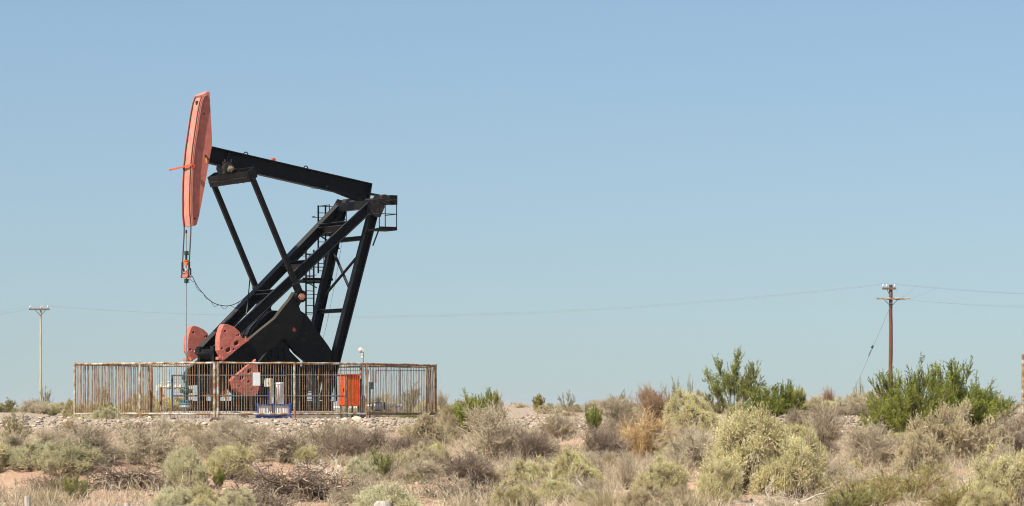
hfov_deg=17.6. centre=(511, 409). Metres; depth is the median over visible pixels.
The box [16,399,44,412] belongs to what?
scrub bush
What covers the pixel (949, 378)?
green bush
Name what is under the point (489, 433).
dry bush
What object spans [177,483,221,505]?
saltbush
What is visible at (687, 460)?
saltbush
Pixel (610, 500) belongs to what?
grass clump
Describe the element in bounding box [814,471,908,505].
thorn bush
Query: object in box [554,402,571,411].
scrub bush
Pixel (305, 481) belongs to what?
brush heap
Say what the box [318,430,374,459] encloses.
dry bush
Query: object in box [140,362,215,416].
pipe fence
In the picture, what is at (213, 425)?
dry bush
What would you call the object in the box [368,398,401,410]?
line valve
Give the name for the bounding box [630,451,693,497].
saltbush
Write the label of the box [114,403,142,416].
saltbush
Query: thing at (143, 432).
dry bush
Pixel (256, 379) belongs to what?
blank sign
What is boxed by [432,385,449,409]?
dry bush
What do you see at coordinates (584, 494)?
saltbush
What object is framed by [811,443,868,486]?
dry bush
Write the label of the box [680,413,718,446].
dry bush
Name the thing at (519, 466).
saltbush
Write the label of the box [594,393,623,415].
dry bush
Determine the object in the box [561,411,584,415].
grass clump
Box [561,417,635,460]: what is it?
dry bush
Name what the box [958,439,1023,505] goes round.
saltbush
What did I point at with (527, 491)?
saltbush
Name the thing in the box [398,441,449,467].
saltbush
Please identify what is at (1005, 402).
green bush
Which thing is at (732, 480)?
saltbush
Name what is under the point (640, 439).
dry bush
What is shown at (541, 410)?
saltbush
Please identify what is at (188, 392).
wellhead
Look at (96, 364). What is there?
pipe fence
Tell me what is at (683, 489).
dry bush
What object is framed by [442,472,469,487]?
dry bush
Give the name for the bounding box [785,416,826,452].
saltbush
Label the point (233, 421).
dry bush
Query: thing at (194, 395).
guard
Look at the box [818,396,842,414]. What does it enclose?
saltbush
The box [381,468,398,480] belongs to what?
grass clump
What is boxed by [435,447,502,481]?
dry bush
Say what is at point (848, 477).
dry bush
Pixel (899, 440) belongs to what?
dry bush
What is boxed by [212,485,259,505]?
saltbush
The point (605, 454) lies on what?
dry bush
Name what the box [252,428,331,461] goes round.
dry bush
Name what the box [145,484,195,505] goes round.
saltbush
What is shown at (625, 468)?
dry bush
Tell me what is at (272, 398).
white column
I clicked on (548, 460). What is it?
dry bush
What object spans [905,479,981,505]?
thorn bush
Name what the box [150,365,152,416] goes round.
thick post
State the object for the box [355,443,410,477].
green bush
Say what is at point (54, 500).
grass clump
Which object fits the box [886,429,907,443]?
saltbush
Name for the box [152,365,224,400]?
pipe fence
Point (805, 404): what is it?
saltbush
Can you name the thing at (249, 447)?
saltbush
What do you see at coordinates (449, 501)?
dry stem tangle
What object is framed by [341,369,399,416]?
chain link fence
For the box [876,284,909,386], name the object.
utility pole
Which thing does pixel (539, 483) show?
dry bush
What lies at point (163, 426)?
dry bush
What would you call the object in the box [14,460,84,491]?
brush heap
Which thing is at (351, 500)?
dry bush
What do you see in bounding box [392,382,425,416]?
green bush
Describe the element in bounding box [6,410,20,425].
thin shrub
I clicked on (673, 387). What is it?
thin shrub
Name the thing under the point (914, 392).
green bush
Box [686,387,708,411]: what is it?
saltbush
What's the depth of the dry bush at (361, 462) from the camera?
67.91 m
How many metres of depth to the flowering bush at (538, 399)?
159.84 m
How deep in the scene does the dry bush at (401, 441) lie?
88.39 m
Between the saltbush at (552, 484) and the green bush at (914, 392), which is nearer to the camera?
the saltbush at (552, 484)
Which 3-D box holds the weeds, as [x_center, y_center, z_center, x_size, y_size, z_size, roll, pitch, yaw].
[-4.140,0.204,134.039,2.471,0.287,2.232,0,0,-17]
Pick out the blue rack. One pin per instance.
(277, 408)
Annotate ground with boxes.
[0,404,1020,505]
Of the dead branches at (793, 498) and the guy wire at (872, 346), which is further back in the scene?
the guy wire at (872, 346)
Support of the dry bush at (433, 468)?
on the ground
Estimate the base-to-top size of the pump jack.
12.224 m
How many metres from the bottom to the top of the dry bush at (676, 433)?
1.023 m
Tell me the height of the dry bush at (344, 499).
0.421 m
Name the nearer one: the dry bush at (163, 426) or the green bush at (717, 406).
the dry bush at (163, 426)
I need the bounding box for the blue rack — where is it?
[256,403,290,417]
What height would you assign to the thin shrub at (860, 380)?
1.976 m
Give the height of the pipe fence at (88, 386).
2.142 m
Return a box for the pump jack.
[169,91,396,417]
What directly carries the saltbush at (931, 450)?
on the ground
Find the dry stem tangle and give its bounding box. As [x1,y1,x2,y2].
[0,424,1023,505]
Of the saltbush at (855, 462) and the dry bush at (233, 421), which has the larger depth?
the dry bush at (233, 421)
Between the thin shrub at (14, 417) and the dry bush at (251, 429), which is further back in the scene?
the thin shrub at (14, 417)
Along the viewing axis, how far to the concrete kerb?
121.43 m
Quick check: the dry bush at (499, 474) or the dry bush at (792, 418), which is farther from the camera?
the dry bush at (792, 418)
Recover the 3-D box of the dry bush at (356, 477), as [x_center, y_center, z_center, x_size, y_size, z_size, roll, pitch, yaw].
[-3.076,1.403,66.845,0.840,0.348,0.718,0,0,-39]
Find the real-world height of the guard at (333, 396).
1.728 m
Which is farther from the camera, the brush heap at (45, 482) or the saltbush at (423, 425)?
the saltbush at (423, 425)
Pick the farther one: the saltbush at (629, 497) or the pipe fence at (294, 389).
the pipe fence at (294, 389)
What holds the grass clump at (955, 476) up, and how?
on the ground
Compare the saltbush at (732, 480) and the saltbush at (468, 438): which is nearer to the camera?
the saltbush at (732, 480)
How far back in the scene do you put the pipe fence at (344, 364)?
122.11 m
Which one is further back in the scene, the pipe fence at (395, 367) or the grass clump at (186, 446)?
the pipe fence at (395, 367)
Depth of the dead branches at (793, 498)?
53.02 m
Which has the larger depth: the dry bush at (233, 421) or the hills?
the hills
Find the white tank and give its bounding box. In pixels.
[275,382,284,403]
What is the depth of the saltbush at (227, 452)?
65.36 m
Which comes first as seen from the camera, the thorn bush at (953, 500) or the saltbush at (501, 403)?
the thorn bush at (953, 500)
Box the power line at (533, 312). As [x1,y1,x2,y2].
[54,283,886,316]
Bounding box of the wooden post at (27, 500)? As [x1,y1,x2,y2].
[24,496,30,505]
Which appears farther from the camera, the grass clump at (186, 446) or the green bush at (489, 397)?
the green bush at (489, 397)
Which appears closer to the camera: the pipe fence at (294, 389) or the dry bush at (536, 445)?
the dry bush at (536, 445)
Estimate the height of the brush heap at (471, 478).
1.385 m
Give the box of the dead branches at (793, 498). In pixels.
[729,478,836,505]
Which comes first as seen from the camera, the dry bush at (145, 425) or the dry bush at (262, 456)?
the dry bush at (262, 456)
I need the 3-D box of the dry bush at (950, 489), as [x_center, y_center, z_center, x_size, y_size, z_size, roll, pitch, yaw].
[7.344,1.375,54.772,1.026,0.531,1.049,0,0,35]
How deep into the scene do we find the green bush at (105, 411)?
117.87 m
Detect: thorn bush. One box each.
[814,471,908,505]
[855,456,957,501]
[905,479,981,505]
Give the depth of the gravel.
115.56 m
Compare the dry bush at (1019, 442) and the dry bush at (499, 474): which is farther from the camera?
the dry bush at (1019, 442)
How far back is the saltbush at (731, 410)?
95.28 m
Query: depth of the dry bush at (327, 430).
89.12 m
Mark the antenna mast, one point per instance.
(360, 350)
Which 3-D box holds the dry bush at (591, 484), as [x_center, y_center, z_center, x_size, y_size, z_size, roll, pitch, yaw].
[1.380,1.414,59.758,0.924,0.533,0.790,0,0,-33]
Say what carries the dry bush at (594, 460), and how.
on the ground
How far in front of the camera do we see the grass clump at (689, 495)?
54.95 m
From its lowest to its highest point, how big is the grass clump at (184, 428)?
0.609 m
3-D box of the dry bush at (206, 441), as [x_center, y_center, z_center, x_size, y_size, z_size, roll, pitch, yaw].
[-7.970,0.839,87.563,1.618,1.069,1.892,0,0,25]
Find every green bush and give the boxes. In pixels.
[0,397,16,412]
[0,409,36,442]
[49,470,94,498]
[88,405,124,418]
[104,402,116,412]
[212,468,224,489]
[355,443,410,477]
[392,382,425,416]
[439,388,505,432]
[478,387,499,414]
[584,403,603,433]
[618,388,630,406]
[700,387,732,413]
[725,382,813,417]
[779,378,805,417]
[814,484,883,505]
[853,387,938,437]
[861,352,958,426]
[913,355,1000,419]
[930,391,1007,429]
[957,380,1020,424]
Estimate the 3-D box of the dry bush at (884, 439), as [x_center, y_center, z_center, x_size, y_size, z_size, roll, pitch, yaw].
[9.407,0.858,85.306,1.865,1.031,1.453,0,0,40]
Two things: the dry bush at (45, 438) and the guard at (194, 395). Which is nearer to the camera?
the dry bush at (45, 438)
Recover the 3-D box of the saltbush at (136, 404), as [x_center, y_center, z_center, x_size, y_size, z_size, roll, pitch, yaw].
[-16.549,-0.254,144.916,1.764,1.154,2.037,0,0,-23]
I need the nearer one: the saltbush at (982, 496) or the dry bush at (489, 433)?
the saltbush at (982, 496)
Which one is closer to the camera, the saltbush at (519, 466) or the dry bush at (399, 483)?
the dry bush at (399, 483)
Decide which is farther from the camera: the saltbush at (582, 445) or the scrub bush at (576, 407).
the scrub bush at (576, 407)
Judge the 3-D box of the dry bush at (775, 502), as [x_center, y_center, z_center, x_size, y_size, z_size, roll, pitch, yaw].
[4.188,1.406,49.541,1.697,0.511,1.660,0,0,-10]
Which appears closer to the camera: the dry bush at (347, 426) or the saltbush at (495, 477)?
the saltbush at (495, 477)
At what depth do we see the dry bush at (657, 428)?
95.69 m
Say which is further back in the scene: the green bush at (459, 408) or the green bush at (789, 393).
the green bush at (789, 393)
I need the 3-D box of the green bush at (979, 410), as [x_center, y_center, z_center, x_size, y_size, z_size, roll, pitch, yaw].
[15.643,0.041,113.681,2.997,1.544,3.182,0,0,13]
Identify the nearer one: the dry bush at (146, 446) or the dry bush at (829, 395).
the dry bush at (146, 446)
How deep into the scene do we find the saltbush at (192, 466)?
63.92 m
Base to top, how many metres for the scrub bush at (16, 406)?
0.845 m
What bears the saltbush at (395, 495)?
on the ground
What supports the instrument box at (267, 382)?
on the ground
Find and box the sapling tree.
[702,347,767,413]
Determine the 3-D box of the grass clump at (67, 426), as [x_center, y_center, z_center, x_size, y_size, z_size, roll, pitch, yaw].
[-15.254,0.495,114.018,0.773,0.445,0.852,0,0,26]
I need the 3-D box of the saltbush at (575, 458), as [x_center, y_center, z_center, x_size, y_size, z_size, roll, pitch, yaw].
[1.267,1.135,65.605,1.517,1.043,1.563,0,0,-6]
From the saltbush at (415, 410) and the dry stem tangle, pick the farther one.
the saltbush at (415, 410)
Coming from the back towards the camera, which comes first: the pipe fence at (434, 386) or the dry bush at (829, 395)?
the dry bush at (829, 395)
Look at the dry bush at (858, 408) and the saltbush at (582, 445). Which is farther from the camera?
the dry bush at (858, 408)
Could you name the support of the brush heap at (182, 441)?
on the ground
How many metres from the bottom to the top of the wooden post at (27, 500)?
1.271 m
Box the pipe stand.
[159,388,161,417]
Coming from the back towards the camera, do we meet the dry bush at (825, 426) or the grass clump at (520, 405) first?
the grass clump at (520, 405)
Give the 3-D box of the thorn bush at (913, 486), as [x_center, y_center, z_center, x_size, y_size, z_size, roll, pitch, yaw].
[7.221,1.256,59.187,2.157,0.854,1.846,0,0,15]
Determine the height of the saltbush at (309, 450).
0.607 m
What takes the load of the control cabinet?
on the ground
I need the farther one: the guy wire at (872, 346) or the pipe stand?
the guy wire at (872, 346)
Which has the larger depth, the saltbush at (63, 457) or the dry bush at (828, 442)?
the dry bush at (828, 442)
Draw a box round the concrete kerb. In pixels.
[161,412,280,417]
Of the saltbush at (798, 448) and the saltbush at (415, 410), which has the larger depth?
the saltbush at (415, 410)
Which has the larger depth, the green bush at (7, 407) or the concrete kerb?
the green bush at (7, 407)
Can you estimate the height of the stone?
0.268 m
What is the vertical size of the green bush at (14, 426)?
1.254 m
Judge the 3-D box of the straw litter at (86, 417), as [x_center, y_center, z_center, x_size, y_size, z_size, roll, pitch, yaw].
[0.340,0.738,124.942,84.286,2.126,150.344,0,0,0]
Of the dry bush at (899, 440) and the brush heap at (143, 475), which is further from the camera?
the dry bush at (899, 440)
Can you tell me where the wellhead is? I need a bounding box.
[179,378,192,410]
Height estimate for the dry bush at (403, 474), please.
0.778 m
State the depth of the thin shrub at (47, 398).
214.97 m
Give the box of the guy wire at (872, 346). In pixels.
[853,307,889,391]
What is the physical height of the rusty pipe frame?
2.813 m
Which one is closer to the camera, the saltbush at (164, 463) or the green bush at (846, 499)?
the green bush at (846, 499)
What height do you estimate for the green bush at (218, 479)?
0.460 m
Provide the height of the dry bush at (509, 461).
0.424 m
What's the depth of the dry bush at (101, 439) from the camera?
66.46 m
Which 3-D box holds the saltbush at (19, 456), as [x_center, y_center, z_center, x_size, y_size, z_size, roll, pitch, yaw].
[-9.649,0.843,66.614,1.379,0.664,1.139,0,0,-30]
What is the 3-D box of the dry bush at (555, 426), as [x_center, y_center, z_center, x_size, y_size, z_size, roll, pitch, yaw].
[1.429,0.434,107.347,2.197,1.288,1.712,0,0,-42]
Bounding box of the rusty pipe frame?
[1021,354,1023,419]
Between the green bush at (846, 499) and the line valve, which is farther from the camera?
the line valve
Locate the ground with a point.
(31, 472)
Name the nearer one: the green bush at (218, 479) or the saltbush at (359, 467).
the green bush at (218, 479)
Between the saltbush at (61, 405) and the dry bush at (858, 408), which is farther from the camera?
the saltbush at (61, 405)
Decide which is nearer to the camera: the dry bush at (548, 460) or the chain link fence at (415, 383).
the dry bush at (548, 460)
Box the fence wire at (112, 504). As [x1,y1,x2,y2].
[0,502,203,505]
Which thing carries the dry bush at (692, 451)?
on the ground
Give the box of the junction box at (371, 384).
[368,370,375,417]
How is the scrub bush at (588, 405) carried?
on the ground
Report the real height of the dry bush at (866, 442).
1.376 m
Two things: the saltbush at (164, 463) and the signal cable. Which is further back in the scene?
the signal cable
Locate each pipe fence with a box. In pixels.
[73,362,140,417]
[76,365,149,415]
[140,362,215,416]
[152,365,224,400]
[217,362,295,417]
[296,362,367,417]
[300,365,362,412]
[362,365,425,412]
[368,363,436,416]
[428,366,433,412]
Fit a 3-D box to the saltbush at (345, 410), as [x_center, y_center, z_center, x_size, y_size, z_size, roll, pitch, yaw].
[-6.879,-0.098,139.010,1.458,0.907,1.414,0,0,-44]
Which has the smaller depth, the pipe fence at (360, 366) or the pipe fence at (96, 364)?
the pipe fence at (96, 364)
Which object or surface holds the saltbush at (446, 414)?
on the ground
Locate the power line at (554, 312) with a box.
[59,283,894,317]
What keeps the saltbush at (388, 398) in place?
on the ground
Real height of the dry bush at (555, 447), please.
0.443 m
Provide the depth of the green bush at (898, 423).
103.66 m
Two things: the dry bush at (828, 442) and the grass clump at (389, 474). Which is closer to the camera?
the grass clump at (389, 474)
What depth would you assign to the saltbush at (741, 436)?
59.91 m
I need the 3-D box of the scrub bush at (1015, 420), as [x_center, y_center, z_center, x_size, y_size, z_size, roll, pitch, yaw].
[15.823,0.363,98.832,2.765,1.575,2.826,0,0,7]
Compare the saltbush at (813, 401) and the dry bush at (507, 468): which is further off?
the saltbush at (813, 401)
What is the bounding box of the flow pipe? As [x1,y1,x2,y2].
[156,381,180,390]
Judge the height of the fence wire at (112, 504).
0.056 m
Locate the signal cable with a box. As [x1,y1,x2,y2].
[190,276,247,308]
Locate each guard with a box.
[172,375,225,411]
[227,375,286,416]
[287,374,346,417]
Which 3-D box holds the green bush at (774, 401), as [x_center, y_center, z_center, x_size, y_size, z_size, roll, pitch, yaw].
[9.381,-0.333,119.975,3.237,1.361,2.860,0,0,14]
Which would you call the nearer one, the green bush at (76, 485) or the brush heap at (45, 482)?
the green bush at (76, 485)
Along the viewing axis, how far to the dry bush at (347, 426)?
99.42 m
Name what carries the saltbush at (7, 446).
on the ground
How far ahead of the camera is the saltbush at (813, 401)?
159.72 m
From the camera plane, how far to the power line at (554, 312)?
244.47 m
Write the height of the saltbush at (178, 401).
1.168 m
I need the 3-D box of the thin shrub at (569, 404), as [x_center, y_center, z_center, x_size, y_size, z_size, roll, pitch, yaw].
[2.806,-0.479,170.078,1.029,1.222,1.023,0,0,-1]
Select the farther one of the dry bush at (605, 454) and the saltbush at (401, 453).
the saltbush at (401, 453)
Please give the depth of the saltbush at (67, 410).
139.75 m
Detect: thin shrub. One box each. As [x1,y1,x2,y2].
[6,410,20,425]
[37,386,53,403]
[557,389,576,411]
[664,377,680,407]
[687,375,693,393]
[853,378,863,393]
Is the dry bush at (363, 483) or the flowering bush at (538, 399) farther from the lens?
the flowering bush at (538, 399)
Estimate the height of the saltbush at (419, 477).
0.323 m
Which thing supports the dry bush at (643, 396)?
on the ground
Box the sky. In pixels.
[0,0,1023,407]
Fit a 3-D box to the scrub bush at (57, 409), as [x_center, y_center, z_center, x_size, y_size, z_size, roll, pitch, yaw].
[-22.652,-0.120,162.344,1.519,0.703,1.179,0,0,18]
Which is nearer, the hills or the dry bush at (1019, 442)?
the dry bush at (1019, 442)
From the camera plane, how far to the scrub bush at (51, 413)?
151.27 m
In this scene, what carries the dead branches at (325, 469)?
on the ground
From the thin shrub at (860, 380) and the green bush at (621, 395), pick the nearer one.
the green bush at (621, 395)
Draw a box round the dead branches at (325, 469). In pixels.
[289,453,352,475]
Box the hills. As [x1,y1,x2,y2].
[14,403,913,410]
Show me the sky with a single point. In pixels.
(544, 157)
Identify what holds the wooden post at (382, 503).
on the ground
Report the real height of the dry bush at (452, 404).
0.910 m
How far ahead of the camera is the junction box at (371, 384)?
126.42 m
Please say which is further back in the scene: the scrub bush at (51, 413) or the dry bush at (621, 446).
the scrub bush at (51, 413)
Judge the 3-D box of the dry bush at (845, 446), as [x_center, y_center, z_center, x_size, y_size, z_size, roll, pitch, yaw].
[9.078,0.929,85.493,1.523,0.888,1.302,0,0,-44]
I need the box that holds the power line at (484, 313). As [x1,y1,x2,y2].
[43,284,874,315]
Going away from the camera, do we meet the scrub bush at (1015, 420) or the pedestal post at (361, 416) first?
the scrub bush at (1015, 420)
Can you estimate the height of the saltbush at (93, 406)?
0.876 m
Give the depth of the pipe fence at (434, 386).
124.79 m
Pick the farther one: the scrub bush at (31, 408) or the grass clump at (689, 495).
the scrub bush at (31, 408)
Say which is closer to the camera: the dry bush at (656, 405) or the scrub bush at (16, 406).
the dry bush at (656, 405)
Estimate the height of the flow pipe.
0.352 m
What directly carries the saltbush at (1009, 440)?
on the ground
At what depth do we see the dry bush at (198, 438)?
89.31 m
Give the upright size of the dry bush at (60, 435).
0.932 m
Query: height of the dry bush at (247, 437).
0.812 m
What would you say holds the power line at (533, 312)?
attached to the utility pole at (41, 309)
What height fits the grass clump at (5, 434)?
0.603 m
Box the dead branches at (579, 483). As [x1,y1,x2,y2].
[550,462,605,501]
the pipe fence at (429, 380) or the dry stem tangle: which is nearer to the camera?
the dry stem tangle
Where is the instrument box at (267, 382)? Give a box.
[264,378,272,416]
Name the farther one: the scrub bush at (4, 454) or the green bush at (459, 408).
the green bush at (459, 408)
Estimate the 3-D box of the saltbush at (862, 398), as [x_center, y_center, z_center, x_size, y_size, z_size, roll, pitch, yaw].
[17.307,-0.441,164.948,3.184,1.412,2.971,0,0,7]
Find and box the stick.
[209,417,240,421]
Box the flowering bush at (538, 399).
[532,393,545,410]
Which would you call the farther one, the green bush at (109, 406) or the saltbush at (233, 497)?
the green bush at (109, 406)
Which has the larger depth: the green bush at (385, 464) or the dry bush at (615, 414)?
the dry bush at (615, 414)
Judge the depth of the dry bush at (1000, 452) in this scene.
65.69 m
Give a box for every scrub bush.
[0,401,19,411]
[0,440,11,472]
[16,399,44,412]
[25,401,44,412]
[31,400,54,413]
[40,401,61,412]
[46,407,57,415]
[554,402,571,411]
[567,404,584,412]
[582,397,599,411]
[1000,410,1023,438]
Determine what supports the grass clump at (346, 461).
on the ground
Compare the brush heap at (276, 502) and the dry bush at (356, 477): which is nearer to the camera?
the brush heap at (276, 502)
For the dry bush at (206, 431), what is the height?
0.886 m
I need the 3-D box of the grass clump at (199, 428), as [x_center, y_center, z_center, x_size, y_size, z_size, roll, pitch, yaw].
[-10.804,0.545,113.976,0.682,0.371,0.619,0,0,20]
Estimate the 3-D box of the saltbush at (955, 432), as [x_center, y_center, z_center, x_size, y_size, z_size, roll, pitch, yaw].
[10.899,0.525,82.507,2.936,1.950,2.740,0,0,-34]
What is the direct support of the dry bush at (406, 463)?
on the ground
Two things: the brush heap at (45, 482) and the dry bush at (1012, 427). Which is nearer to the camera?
the brush heap at (45, 482)
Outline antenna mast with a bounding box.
[358,347,363,417]
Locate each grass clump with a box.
[0,427,26,443]
[9,483,87,505]
[61,419,76,428]
[170,417,184,427]
[173,418,205,435]
[173,436,192,450]
[192,421,206,429]
[332,454,348,465]
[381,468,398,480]
[510,401,532,407]
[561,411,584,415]
[564,487,633,505]
[658,487,719,505]
[943,467,964,480]
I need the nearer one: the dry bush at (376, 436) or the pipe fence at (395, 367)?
the dry bush at (376, 436)
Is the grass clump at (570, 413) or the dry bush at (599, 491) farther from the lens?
the grass clump at (570, 413)
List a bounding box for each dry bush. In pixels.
[1,431,27,448]
[24,425,65,446]
[39,422,76,446]
[42,419,127,459]
[92,407,185,462]
[121,418,157,438]
[121,426,161,443]
[145,412,184,441]
[176,424,237,459]
[181,430,229,454]
[183,421,241,441]
[209,415,241,439]
[216,414,248,433]
[219,414,276,450]
[230,429,269,446]
[245,420,326,460]
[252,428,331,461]
[287,415,357,456]
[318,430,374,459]
[324,479,366,505]
[326,482,369,505]
[327,416,367,438]
[341,478,379,493]
[342,456,386,475]
[344,472,375,485]
[345,421,398,454]
[349,467,388,485]
[371,438,390,457]
[379,475,409,490]
[380,430,450,456]
[383,448,448,484]
[394,452,436,479]
[419,456,446,481]
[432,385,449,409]
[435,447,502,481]
[441,398,464,411]
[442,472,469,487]
[450,391,545,461]
[476,461,506,481]
[497,424,561,461]
[500,406,545,445]
[500,461,528,478]
[501,455,514,467]
[531,404,585,440]
[531,476,546,490]
[536,454,557,466]
[540,473,585,487]
[548,442,563,454]
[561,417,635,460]
[566,479,621,504]
[572,474,611,496]
[577,447,613,472]
[594,390,643,433]
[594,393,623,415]
[596,448,616,463]
[609,433,634,456]
[610,442,641,489]
[611,406,687,458]
[629,421,677,438]
[630,381,676,410]
[636,387,673,429]
[646,413,718,470]
[659,424,697,438]
[664,479,693,498]
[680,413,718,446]
[727,487,821,505]
[780,401,810,432]
[794,392,854,443]
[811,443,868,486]
[818,436,842,455]
[820,384,834,401]
[829,399,877,415]
[831,464,875,487]
[835,415,899,467]
[835,434,891,456]
[842,423,899,461]
[893,434,904,451]
[933,477,974,499]
[976,437,1023,481]
[993,395,1023,438]
[997,427,1023,452]
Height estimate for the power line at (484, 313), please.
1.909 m
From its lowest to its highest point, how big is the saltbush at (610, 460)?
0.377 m
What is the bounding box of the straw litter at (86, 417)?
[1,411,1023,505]
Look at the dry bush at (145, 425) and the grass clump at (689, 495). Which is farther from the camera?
the dry bush at (145, 425)
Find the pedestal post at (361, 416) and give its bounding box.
[360,396,364,417]
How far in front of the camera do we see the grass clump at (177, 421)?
114.18 m
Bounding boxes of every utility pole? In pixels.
[29,306,49,402]
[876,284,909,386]
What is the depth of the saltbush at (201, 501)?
49.22 m
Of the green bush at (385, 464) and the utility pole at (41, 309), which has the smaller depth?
the green bush at (385, 464)
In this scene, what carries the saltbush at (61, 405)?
on the ground
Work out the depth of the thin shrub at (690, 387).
141.99 m
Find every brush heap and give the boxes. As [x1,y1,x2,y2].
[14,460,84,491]
[43,453,208,491]
[169,429,230,446]
[182,452,385,502]
[209,478,311,505]
[416,460,533,501]
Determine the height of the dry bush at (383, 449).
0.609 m
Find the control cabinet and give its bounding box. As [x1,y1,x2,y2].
[339,374,361,417]
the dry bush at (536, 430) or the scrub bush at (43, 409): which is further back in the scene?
the scrub bush at (43, 409)
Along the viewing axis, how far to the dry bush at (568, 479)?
62.77 m
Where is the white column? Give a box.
[271,386,273,403]
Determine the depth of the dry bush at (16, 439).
68.15 m
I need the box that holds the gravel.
[0,404,1020,505]
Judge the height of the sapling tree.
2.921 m
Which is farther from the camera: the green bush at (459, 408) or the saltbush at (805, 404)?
the saltbush at (805, 404)
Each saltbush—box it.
[2,443,12,458]
[6,437,54,467]
[34,436,110,471]
[46,401,63,410]
[60,398,82,416]
[78,400,107,415]
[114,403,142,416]
[121,393,153,415]
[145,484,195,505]
[153,394,181,412]
[155,445,210,489]
[155,447,186,466]
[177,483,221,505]
[187,492,227,505]
[202,438,258,478]
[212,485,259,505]
[244,442,266,461]
[287,442,322,464]
[336,400,359,416]
[340,456,383,482]
[341,479,430,505]
[368,389,406,416]
[394,449,412,459]
[395,411,455,446]
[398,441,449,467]
[406,472,426,483]
[409,397,443,416]
[425,441,451,461]
[435,404,464,439]
[460,432,474,444]
[482,470,504,482]
[485,477,543,505]
[490,391,509,415]
[503,452,553,487]
[530,475,578,503]
[534,403,566,413]
[539,441,611,487]
[569,488,601,505]
[579,435,593,450]
[599,456,618,467]
[608,480,675,505]
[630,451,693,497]
[651,433,697,458]
[653,385,722,435]
[674,456,694,470]
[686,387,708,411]
[690,394,812,493]
[692,442,747,505]
[711,397,756,451]
[744,419,834,498]
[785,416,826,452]
[790,384,809,415]
[806,393,835,414]
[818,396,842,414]
[835,388,880,410]
[843,458,864,471]
[883,425,954,475]
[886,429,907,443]
[889,392,1009,466]
[957,479,1010,505]
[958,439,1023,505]
[970,423,1023,459]
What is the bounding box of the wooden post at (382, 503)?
[374,501,391,505]
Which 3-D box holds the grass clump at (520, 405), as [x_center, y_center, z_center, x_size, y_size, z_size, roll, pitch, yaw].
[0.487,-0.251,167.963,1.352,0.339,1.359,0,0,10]
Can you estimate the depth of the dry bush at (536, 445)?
85.68 m
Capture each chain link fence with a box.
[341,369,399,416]
[400,369,425,412]
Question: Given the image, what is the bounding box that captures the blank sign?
[253,373,259,385]
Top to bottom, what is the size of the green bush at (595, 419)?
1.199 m
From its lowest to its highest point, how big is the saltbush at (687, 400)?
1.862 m
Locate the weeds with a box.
[388,412,433,417]
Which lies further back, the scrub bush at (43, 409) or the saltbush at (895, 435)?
the scrub bush at (43, 409)
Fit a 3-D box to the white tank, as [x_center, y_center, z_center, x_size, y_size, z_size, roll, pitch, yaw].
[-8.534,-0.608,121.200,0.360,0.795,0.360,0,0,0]
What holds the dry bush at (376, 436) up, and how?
on the ground
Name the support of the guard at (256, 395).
on the concrete kerb
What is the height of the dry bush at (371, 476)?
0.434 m
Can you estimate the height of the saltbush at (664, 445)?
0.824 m

